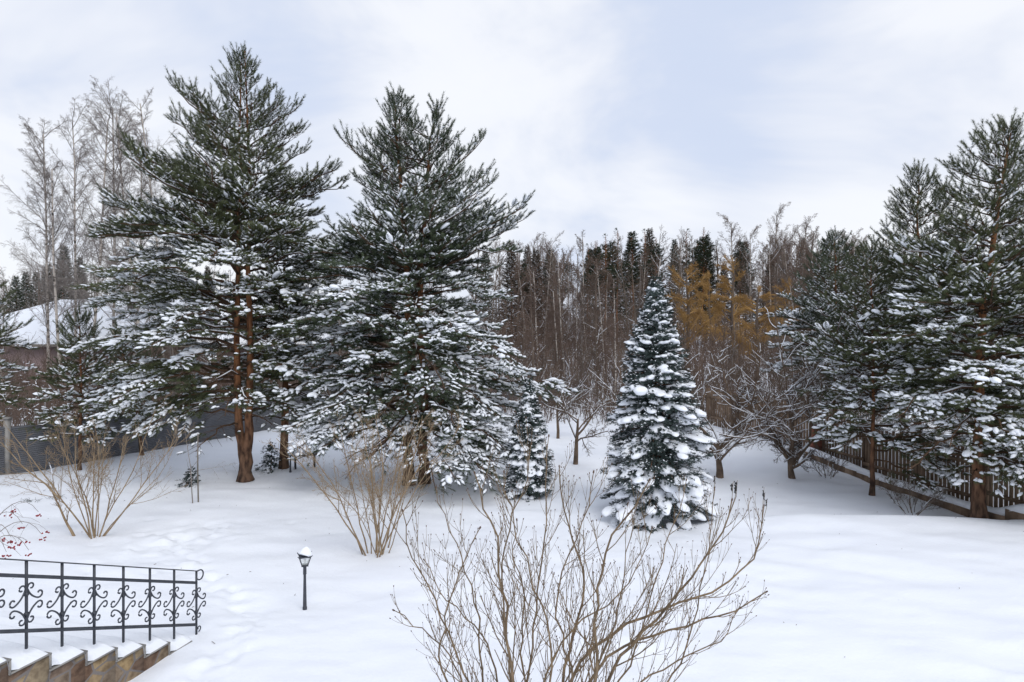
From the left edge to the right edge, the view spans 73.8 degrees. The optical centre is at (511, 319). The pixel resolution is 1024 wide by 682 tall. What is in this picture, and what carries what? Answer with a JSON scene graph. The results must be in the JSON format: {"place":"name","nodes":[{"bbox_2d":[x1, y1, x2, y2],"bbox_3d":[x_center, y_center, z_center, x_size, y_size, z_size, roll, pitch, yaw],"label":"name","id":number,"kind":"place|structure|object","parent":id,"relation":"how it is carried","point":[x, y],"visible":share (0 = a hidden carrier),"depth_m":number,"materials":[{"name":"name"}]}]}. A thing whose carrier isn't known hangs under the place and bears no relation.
{"place":"outdoors","nodes":[
{"label":"outdoors","id":0,"kind":"place"},
{"bbox_2d":[0,312,1023,681],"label":"snowy ground","id":1,"kind":"structure","parent":0,"point":[930,594],"depth_m":12.30,"materials":[{"name":"snow"}]},
{"bbox_2d":[4,275,24,312],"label":"spruce tree","id":2,"kind":"object","parent":1,"relation":"on","point":[16,281],"visible":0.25,"depth_m":49.87,"materials":[{"name":"green plant"}]},
{"bbox_2d":[0,270,38,423],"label":"pine tree","id":3,"kind":"object","parent":1,"relation":"on","point":[7,341],"visible":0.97,"depth_m":20.37,"materials":[{"name":"green plant"}]},
{"bbox_2d":[0,266,48,426],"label":"tree","id":4,"kind":"object","parent":1,"relation":"on","point":[7,369],"visible":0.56,"depth_m":27.00,"materials":[{"name":"brown plant"}]},
{"bbox_2d":[0,501,49,556],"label":"berry bush","id":5,"kind":"object","parent":1,"relation":"on","point":[10,541],"visible":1,"depth_m":10.57,"materials":[{"name":"plant"}]},
{"bbox_2d":[19,271,31,309],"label":"spruce tree","id":6,"kind":"object","parent":1,"relation":"on","point":[25,288],"visible":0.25,"depth_m":66.89,"materials":[{"name":"green plant"}]},
{"bbox_2d":[0,115,93,401],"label":"birch tree","id":7,"kind":"object","parent":1,"relation":"on","point":[46,264],"visible":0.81,"depth_m":35.58,"materials":[{"name":"grey plant"}]},
{"bbox_2d":[2,159,96,384],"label":"birch tree","id":8,"kind":"object","parent":1,"relation":"on","point":[55,291],"visible":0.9,"depth_m":34.82,"materials":[{"name":"grey plant"}]},
{"bbox_2d":[49,247,77,301],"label":"spruce tree","id":9,"kind":"object","parent":1,"relation":"on","point":[62,294],"visible":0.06,"depth_m":51.89,"materials":[{"name":"green plant"}]},
{"bbox_2d":[30,95,110,359],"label":"birch tree","id":10,"kind":"object","parent":1,"relation":"on","point":[74,210],"visible":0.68,"depth_m":38.08,"materials":[{"name":"grey plant"}]},
{"bbox_2d":[18,303,123,470],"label":"pine tree","id":11,"kind":"object","parent":1,"relation":"on","point":[73,364],"visible":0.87,"depth_m":19.94,"materials":[{"name":"green plant"}]},
{"bbox_2d":[0,608,192,681],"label":"garden steps","id":12,"kind":"structure","parent":1,"relation":"on","point":[108,656],"depth_m":8.12,"materials":[{"name":"stone"}]},
{"bbox_2d":[0,558,205,648],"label":"iron railing","id":13,"kind":"object","parent":12,"relation":"on","point":[61,595],"visible":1,"depth_m":7.98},
{"bbox_2d":[0,390,195,538],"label":"bare shrub","id":14,"kind":"object","parent":1,"relation":"on","point":[93,482],"visible":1,"depth_m":14.12,"materials":[{"name":"beige plant"}]},
{"bbox_2d":[57,75,140,363],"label":"birch tree","id":15,"kind":"object","parent":1,"relation":"on","point":[115,181],"visible":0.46,"depth_m":33.67,"materials":[{"name":"grey plant"}]},
{"bbox_2d":[48,93,153,386],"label":"birch tree","id":16,"kind":"object","parent":1,"relation":"on","point":[101,251],"visible":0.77,"depth_m":33.29,"materials":[{"name":"grey plant"}]},
{"bbox_2d":[68,82,166,398],"bbox_3d":[-18.866,-3.425,33.468,4.740,16.022,4.147,0,0,0],"label":"birch tree","id":17,"kind":"object","parent":1,"relation":"on","point":[118,140],"visible":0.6,"depth_m":33.23,"materials":[{"name":"grey plant"}]},
{"bbox_2d":[78,322,169,455],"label":"pine tree","id":18,"kind":"object","parent":1,"relation":"on","point":[125,352],"visible":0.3,"depth_m":22.37,"materials":[{"name":"green plant"}]},
{"bbox_2d":[103,127,170,371],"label":"birch tree","id":19,"kind":"object","parent":1,"relation":"on","point":[140,244],"visible":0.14,"depth_m":36.88,"materials":[{"name":"grey plant"}]},
{"bbox_2d":[101,88,199,355],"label":"birch tree","id":20,"kind":"object","parent":1,"relation":"on","point":[144,141],"visible":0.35,"depth_m":35.83,"materials":[{"name":"grey plant"}]},
{"bbox_2d":[0,299,338,389],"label":"house","id":21,"kind":"structure","parent":1,"relation":"on","point":[34,327],"depth_m":38.64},
{"bbox_2d":[175,467,201,487],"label":"spruce sapling","id":22,"kind":"object","parent":1,"relation":"on","point":[187,477],"visible":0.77,"depth_m":18.21,"materials":[{"name":"plant"}]},
{"bbox_2d":[58,41,354,482],"bbox_3d":[-8.386,-1.652,19.226,8.130,12.461,7.236,0,0,0],"label":"pine tree","id":23,"kind":"object","parent":1,"relation":"on","point":[192,221],"visible":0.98,"depth_m":18.33,"materials":[{"name":"green plant"}]},
{"bbox_2d":[254,441,280,473],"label":"spruce sapling","id":24,"kind":"object","parent":1,"relation":"on","point":[271,457],"visible":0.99,"depth_m":20.42,"materials":[{"name":"plant"}]},
{"bbox_2d":[0,379,570,474],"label":"metal fence","id":25,"kind":"object","parent":1,"relation":"on","point":[35,449],"visible":0.15,"depth_m":22.25,"materials":[{"name":"metal"}]},
{"bbox_2d":[221,196,353,468],"bbox_3d":[-6.720,0.339,20.817,4.043,8.518,4.315,0,0,42],"label":"pine tree","id":26,"kind":"object","parent":1,"relation":"on","point":[283,463],"visible":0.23,"depth_m":20.35,"materials":[{"name":"green plant"}]},
{"bbox_2d":[297,546,312,609],"bbox_3d":[-3.209,4.012,10.570,0.227,0.986,0.227,0,0,-20],"label":"garden lamp","id":27,"kind":"object","parent":1,"relation":"on","point":[305,552],"visible":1,"depth_m":10.55,"materials":[{"name":"metal"}]},
{"bbox_2d":[261,398,463,557],"bbox_3d":[-2.918,3.096,13.257,3.893,3.040,3.407,0,0,20],"label":"bare shrub","id":28,"kind":"object","parent":1,"relation":"on","point":[378,546],"visible":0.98,"depth_m":13.17,"materials":[{"name":"beige plant"}]},
{"bbox_2d":[271,81,579,495],"bbox_3d":[-2.305,-0.981,18.918,8.407,11.194,7.212,0,0,0],"label":"pine tree","id":29,"kind":"object","parent":1,"relation":"on","point":[399,266],"visible":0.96,"depth_m":17.91,"materials":[{"name":"green plant"}]},
{"bbox_2d":[6,308,880,425],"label":"snow on brushwood","id":30,"kind":"structure","parent":1,"relation":"on","point":[427,359],"depth_m":33.13,"materials":[{"name":"white"}]},
{"bbox_2d":[473,247,497,327],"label":"spruce tree","id":31,"kind":"object","parent":1,"relation":"on","point":[488,277],"visible":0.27,"depth_m":85.67,"materials":[{"name":"green plant"}]},
{"bbox_2d":[477,252,507,332],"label":"tree","id":32,"kind":"object","parent":1,"relation":"on","point":[499,284],"visible":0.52,"depth_m":52.12,"materials":[{"name":"brown plant"}]},
{"bbox_2d":[0,301,1014,426],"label":"undergrowth","id":33,"kind":"object","parent":1,"relation":"on","point":[15,414],"visible":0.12,"depth_m":35.02,"materials":[{"name":"plant"}]},
{"bbox_2d":[494,239,529,345],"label":"spruce tree","id":34,"kind":"object","parent":1,"relation":"on","point":[510,257],"visible":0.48,"depth_m":57.58,"materials":[{"name":"green plant"}]},
{"bbox_2d":[495,241,532,338],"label":"bare tree","id":35,"kind":"object","parent":1,"relation":"on","point":[519,244],"visible":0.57,"depth_m":53.85,"materials":[{"name":"brown plant"}]},
{"bbox_2d":[506,259,540,363],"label":"birch tree","id":36,"kind":"object","parent":1,"relation":"on","point":[521,287],"visible":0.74,"depth_m":46.13,"materials":[{"name":"brown plant"}]},
{"bbox_2d":[499,376,555,502],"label":"spruce tree","id":37,"kind":"object","parent":1,"relation":"on","point":[528,413],"visible":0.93,"depth_m":17.29,"materials":[{"name":"green wood"}]},
{"bbox_2d":[520,249,549,344],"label":"spruce tree","id":38,"kind":"object","parent":1,"relation":"on","point":[536,260],"visible":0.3,"depth_m":58.83,"materials":[{"name":"green plant"}]},
{"bbox_2d":[512,262,558,379],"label":"bare tree","id":39,"kind":"object","parent":1,"relation":"on","point":[533,349],"visible":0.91,"depth_m":34.92,"materials":[{"name":"brown plant"}]},
{"bbox_2d":[516,262,556,368],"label":"birch tree","id":40,"kind":"object","parent":1,"relation":"on","point":[535,306],"visible":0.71,"depth_m":41.19,"materials":[{"name":"brown plant"}]},
{"bbox_2d":[525,230,565,378],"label":"birch tree","id":41,"kind":"object","parent":1,"relation":"on","point":[547,290],"visible":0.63,"depth_m":44.39,"materials":[{"name":"brown plant"}]},
{"bbox_2d":[539,284,570,376],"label":"birch tree","id":42,"kind":"object","parent":1,"relation":"on","point":[554,319],"visible":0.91,"depth_m":37.27,"materials":[{"name":"brown plant"}]},
{"bbox_2d":[541,251,574,372],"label":"birch tree","id":43,"kind":"object","parent":1,"relation":"on","point":[559,264],"visible":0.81,"depth_m":40.13,"materials":[{"name":"brown plant"}]},
{"bbox_2d":[542,247,575,361],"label":"bare tree","id":44,"kind":"object","parent":1,"relation":"on","point":[564,292],"visible":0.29,"depth_m":46.91,"materials":[{"name":"brown plant"}]},
{"bbox_2d":[541,236,588,378],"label":"bare tree","id":45,"kind":"object","parent":1,"relation":"on","point":[553,272],"visible":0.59,"depth_m":43.01,"materials":[{"name":"brown plant"}]},
{"bbox_2d":[548,248,582,370],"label":"bare tree","id":46,"kind":"object","parent":1,"relation":"on","point":[568,284],"visible":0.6,"depth_m":43.29,"materials":[{"name":"brown plant"}]},
{"bbox_2d":[540,342,600,438],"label":"fruit tree","id":47,"kind":"object","parent":1,"relation":"on","point":[571,403],"visible":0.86,"depth_m":25.89,"materials":[{"name":"brown plant"}]},
{"bbox_2d":[374,420,769,681],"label":"lilac bush","id":48,"kind":"object","parent":1,"relation":"on","point":[593,644],"visible":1,"depth_m":6.05,"materials":[{"name":"brown plant"}]},
{"bbox_2d":[557,281,591,372],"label":"birch tree","id":49,"kind":"object","parent":1,"relation":"on","point":[572,317],"visible":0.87,"depth_m":39.18,"materials":[{"name":"brown plant"}]},
{"bbox_2d":[562,261,598,384],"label":"birch tree","id":50,"kind":"object","parent":1,"relation":"on","point":[575,281],"visible":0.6,"depth_m":42.22,"materials":[{"name":"brown plant"}]},
{"bbox_2d":[540,379,622,464],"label":"apple tree","id":51,"kind":"object","parent":1,"relation":"on","point":[577,434],"visible":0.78,"depth_m":21.46,"materials":[{"name":"brown plant"}]},
{"bbox_2d":[565,232,610,350],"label":"birch tree","id":52,"kind":"object","parent":1,"relation":"on","point":[582,245],"visible":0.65,"depth_m":47.58,"materials":[{"name":"brown plant"}]},
{"bbox_2d":[576,252,610,365],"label":"bare tree","id":53,"kind":"object","parent":1,"relation":"on","point":[596,299],"visible":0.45,"depth_m":42.44,"materials":[{"name":"brown plant"}]},
{"bbox_2d":[585,244,601,341],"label":"pine tree","id":54,"kind":"object","parent":1,"relation":"on","point":[596,253],"visible":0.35,"depth_m":65.77,"materials":[{"name":"green plant"}]},
{"bbox_2d":[577,271,617,400],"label":"bare tree","id":55,"kind":"object","parent":1,"relation":"on","point":[595,328],"visible":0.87,"depth_m":35.93,"materials":[{"name":"brown plant"}]},
{"bbox_2d":[581,257,631,393],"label":"birch tree","id":56,"kind":"object","parent":1,"relation":"on","point":[601,289],"visible":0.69,"depth_m":37.56,"materials":[{"name":"brown plant"}]},
{"bbox_2d":[584,334,629,407],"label":"fruit tree","id":57,"kind":"object","parent":1,"relation":"on","point":[615,355],"visible":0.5,"depth_m":27.27,"materials":[{"name":"brown plant"}]},
{"bbox_2d":[594,233,621,333],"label":"pine tree","id":58,"kind":"object","parent":1,"relation":"on","point":[611,270],"visible":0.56,"depth_m":59.94,"materials":[{"name":"green plant"}]},
{"bbox_2d":[592,239,632,342],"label":"spruce tree","id":59,"kind":"object","parent":1,"relation":"on","point":[611,244],"visible":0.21,"depth_m":64.00,"materials":[{"name":"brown plant"}]},
{"bbox_2d":[596,268,631,405],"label":"birch tree","id":60,"kind":"object","parent":1,"relation":"on","point":[614,310],"visible":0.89,"depth_m":31.98,"materials":[{"name":"brown plant"}]},
{"bbox_2d":[601,312,629,394],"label":"bare tree","id":61,"kind":"object","parent":1,"relation":"on","point":[613,356],"visible":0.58,"depth_m":34.81,"materials":[{"name":"brown plant"}]},
{"bbox_2d":[608,228,632,332],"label":"pine tree","id":62,"kind":"object","parent":1,"relation":"on","point":[616,265],"visible":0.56,"depth_m":61.94,"materials":[{"name":"green plant"}]},
{"bbox_2d":[612,237,642,371],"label":"bare tree","id":63,"kind":"object","parent":1,"relation":"on","point":[637,301],"visible":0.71,"depth_m":47.55,"materials":[{"name":"brown plant"}]},
{"bbox_2d":[615,257,643,367],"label":"bare tree","id":64,"kind":"object","parent":1,"relation":"on","point":[634,301],"visible":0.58,"depth_m":35.81,"materials":[{"name":"brown plant"}]},
{"bbox_2d":[620,231,643,334],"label":"pine tree","id":65,"kind":"object","parent":1,"relation":"on","point":[631,246],"visible":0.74,"depth_m":63.88,"materials":[{"name":"green plant"}]},
{"bbox_2d":[616,245,654,332],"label":"birch tree","id":66,"kind":"object","parent":1,"relation":"on","point":[649,266],"visible":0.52,"depth_m":45.03,"materials":[{"name":"brown plant"}]},
{"bbox_2d":[642,239,667,287],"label":"pine tree","id":67,"kind":"object","parent":1,"relation":"on","point":[657,247],"visible":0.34,"depth_m":67.75,"materials":[{"name":"green plant"}]},
{"bbox_2d":[637,245,672,325],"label":"birch tree","id":68,"kind":"object","parent":1,"relation":"on","point":[659,260],"visible":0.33,"depth_m":42.88,"materials":[{"name":"brown plant"}]},
{"bbox_2d":[599,274,719,532],"bbox_3d":[3.413,1.970,15.943,2.934,6.133,2.774,0,0,0],"label":"spruce tree","id":69,"kind":"object","parent":1,"relation":"on","point":[649,397],"visible":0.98,"depth_m":15.33,"materials":[{"name":"green wood"}]},
{"bbox_2d":[665,239,685,321],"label":"spruce tree","id":70,"kind":"object","parent":1,"relation":"on","point":[674,252],"visible":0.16,"depth_m":83.75,"materials":[{"name":"plant"}]},
{"bbox_2d":[666,226,695,325],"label":"tree","id":71,"kind":"object","parent":1,"relation":"on","point":[684,241],"visible":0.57,"depth_m":60.43,"materials":[{"name":"brown plant"}]},
{"bbox_2d":[670,228,697,295],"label":"pine tree","id":72,"kind":"object","parent":1,"relation":"on","point":[686,265],"visible":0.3,"depth_m":69.83,"materials":[{"name":"green plant"}]},
{"bbox_2d":[673,236,696,348],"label":"bare tree","id":73,"kind":"object","parent":1,"relation":"on","point":[682,274],"visible":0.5,"depth_m":51.53,"materials":[{"name":"brown plant"}]},
{"bbox_2d":[665,262,715,368],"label":"willow tree","id":74,"kind":"object","parent":1,"relation":"on","point":[687,316],"visible":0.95,"depth_m":45.38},
{"bbox_2d":[686,244,715,340],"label":"spruce tree","id":75,"kind":"object","parent":1,"relation":"on","point":[705,299],"visible":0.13,"depth_m":67.47,"materials":[{"name":"plant"}]},
{"bbox_2d":[687,227,718,342],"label":"pine tree","id":76,"kind":"object","parent":1,"relation":"on","point":[704,241],"visible":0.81,"depth_m":65.84,"materials":[{"name":"green plant"}]},
{"bbox_2d":[675,272,734,361],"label":"willow tree","id":77,"kind":"object","parent":1,"relation":"on","point":[707,282],"visible":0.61,"depth_m":50.03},
{"bbox_2d":[708,263,738,338],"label":"spruce tree","id":78,"kind":"object","parent":1,"relation":"on","point":[722,272],"visible":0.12,"depth_m":65.80,"materials":[{"name":"plant"}]},
{"bbox_2d":[710,212,754,307],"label":"birch tree","id":79,"kind":"object","parent":1,"relation":"on","point":[731,247],"visible":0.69,"depth_m":63.48,"materials":[{"name":"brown plant"}]},
{"bbox_2d":[705,253,766,374],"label":"willow tree","id":80,"kind":"object","parent":1,"relation":"on","point":[733,315],"visible":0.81,"depth_m":43.04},
{"bbox_2d":[650,334,825,478],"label":"apple tree","id":81,"kind":"object","parent":1,"relation":"on","point":[719,456],"visible":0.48,"depth_m":20.63,"materials":[{"name":"brown plant"}]},
{"bbox_2d":[728,241,753,315],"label":"pine tree","id":82,"kind":"object","parent":1,"relation":"on","point":[741,258],"visible":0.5,"depth_m":64.88,"materials":[{"name":"green plant"}]},
{"bbox_2d":[729,241,761,329],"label":"spruce tree","id":83,"kind":"object","parent":1,"relation":"on","point":[747,251],"visible":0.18,"depth_m":76.03,"materials":[{"name":"plant"}]},
{"bbox_2d":[741,247,763,340],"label":"bare tree","id":84,"kind":"object","parent":1,"relation":"on","point":[746,269],"visible":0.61,"depth_m":55.80,"materials":[{"name":"brown plant"}]},
{"bbox_2d":[735,225,772,333],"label":"birch tree","id":85,"kind":"object","parent":1,"relation":"on","point":[747,245],"visible":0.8,"depth_m":60.32,"materials":[{"name":"brown plant"}]},
{"bbox_2d":[732,285,786,385],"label":"willow tree","id":86,"kind":"object","parent":1,"relation":"on","point":[757,318],"visible":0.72,"depth_m":40.88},
{"bbox_2d":[750,202,790,340],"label":"birch tree","id":87,"kind":"object","parent":1,"relation":"on","point":[776,225],"visible":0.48,"depth_m":60.36,"materials":[{"name":"brown plant"}]},
{"bbox_2d":[750,241,791,360],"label":"birch tree","id":88,"kind":"object","parent":1,"relation":"on","point":[767,278],"visible":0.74,"depth_m":49.63,"materials":[{"name":"brown plant"}]},
{"bbox_2d":[760,278,798,358],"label":"willow tree","id":89,"kind":"object","parent":1,"relation":"on","point":[781,298],"visible":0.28,"depth_m":47.45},
{"bbox_2d":[760,222,807,341],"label":"birch tree","id":90,"kind":"object","parent":1,"relation":"on","point":[792,236],"visible":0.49,"depth_m":58.05,"materials":[{"name":"brown plant"}]},
{"bbox_2d":[770,237,802,340],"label":"birch tree","id":91,"kind":"object","parent":1,"relation":"on","point":[789,264],"visible":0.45,"depth_m":54.48,"materials":[{"name":"brown plant"}]},
{"bbox_2d":[776,273,806,368],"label":"birch tree","id":92,"kind":"object","parent":1,"relation":"on","point":[783,308],"visible":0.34,"depth_m":33.07,"materials":[{"name":"brown plant"}]},
{"bbox_2d":[773,234,814,340],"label":"bare tree","id":93,"kind":"object","parent":1,"relation":"on","point":[784,266],"visible":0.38,"depth_m":52.34,"materials":[{"name":"brown plant"}]},
{"bbox_2d":[792,213,820,307],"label":"birch tree","id":94,"kind":"object","parent":1,"relation":"on","point":[808,220],"visible":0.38,"depth_m":61.98,"materials":[{"name":"brown plant"}]},
{"bbox_2d":[700,288,918,478],"bbox_3d":[8.807,1.970,20.737,7.324,5.803,5.749,0,0,0],"label":"apple tree","id":95,"kind":"object","parent":1,"relation":"on","point":[792,454],"visible":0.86,"depth_m":20.09,"materials":[{"name":"brown plant"}]},
{"bbox_2d":[779,241,869,413],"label":"pine tree","id":96,"kind":"object","parent":1,"relation":"on","point":[787,322],"visible":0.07,"depth_m":30.54,"materials":[{"name":"green plant"}]},
{"bbox_2d":[760,225,891,424],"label":"pine tree","id":97,"kind":"object","parent":1,"relation":"on","point":[812,302],"visible":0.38,"depth_m":26.02,"materials":[{"name":"green plant"}]},
{"bbox_2d":[805,442,858,478],"bbox_3d":[9.607,4.311,20.560,1.089,1.109,1.336,0,0,-38],"label":"bare shrub","id":98,"kind":"object","parent":1,"relation":"on","point":[830,457],"visible":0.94,"depth_m":20.63,"materials":[{"name":"brown plant"}]},
{"bbox_2d":[705,388,1023,506],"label":"picket fence","id":99,"kind":"object","parent":1,"relation":"on","point":[917,469],"visible":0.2,"depth_m":20.21,"materials":[{"name":"brown wood"}]},
{"bbox_2d":[794,236,968,495],"bbox_3d":[9.987,1.282,18.596,4.582,7.159,4.086,0,0,0],"label":"pine tree","id":100,"kind":"object","parent":1,"relation":"on","point":[865,346],"visible":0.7,"depth_m":18.14,"materials":[{"name":"green plant"}]},
{"bbox_2d":[804,447,1023,519],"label":"edging board","id":101,"kind":"object","parent":1,"relation":"on","point":[962,507],"visible":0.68,"depth_m":17.86,"materials":[{"name":"brown wood"}]},
{"bbox_2d":[876,470,952,515],"bbox_3d":[9.965,4.272,17.058,1.542,1.237,1.625,0,0,18],"label":"bare shrub","id":102,"kind":"object","parent":1,"relation":"on","point":[932,500],"visible":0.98,"depth_m":16.81,"materials":[{"name":"brown plant"}]},
{"bbox_2d":[823,158,1020,429],"bbox_3d":[12.492,-0.085,21.034,5.213,9.783,5.222,0,0,0],"label":"pine tree","id":103,"kind":"object","parent":1,"relation":"on","point":[912,197],"visible":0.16,"depth_m":20.82,"materials":[{"name":"green plant"}]},
{"bbox_2d":[857,106,1023,518],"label":"pine tree","id":104,"kind":"object","parent":1,"relation":"on","point":[1005,295],"visible":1,"depth_m":15.52,"materials":[{"name":"green plant"}]},
{"bbox_2d":[928,323,1022,468],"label":"pine tree","id":105,"kind":"object","parent":1,"relation":"on","point":[948,441],"visible":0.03,"depth_m":21.18,"materials":[{"name":"green plant"}]},
{"bbox_2d":[929,146,1023,413],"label":"pine tree","id":106,"kind":"object","parent":1,"relation":"on","point":[994,393],"visible":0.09,"depth_m":17.90,"materials":[{"name":"green plant"}]},
{"bbox_2d":[0,0,1023,313],"label":"sky","id":107,"kind":"structure","parent":0,"point":[626,116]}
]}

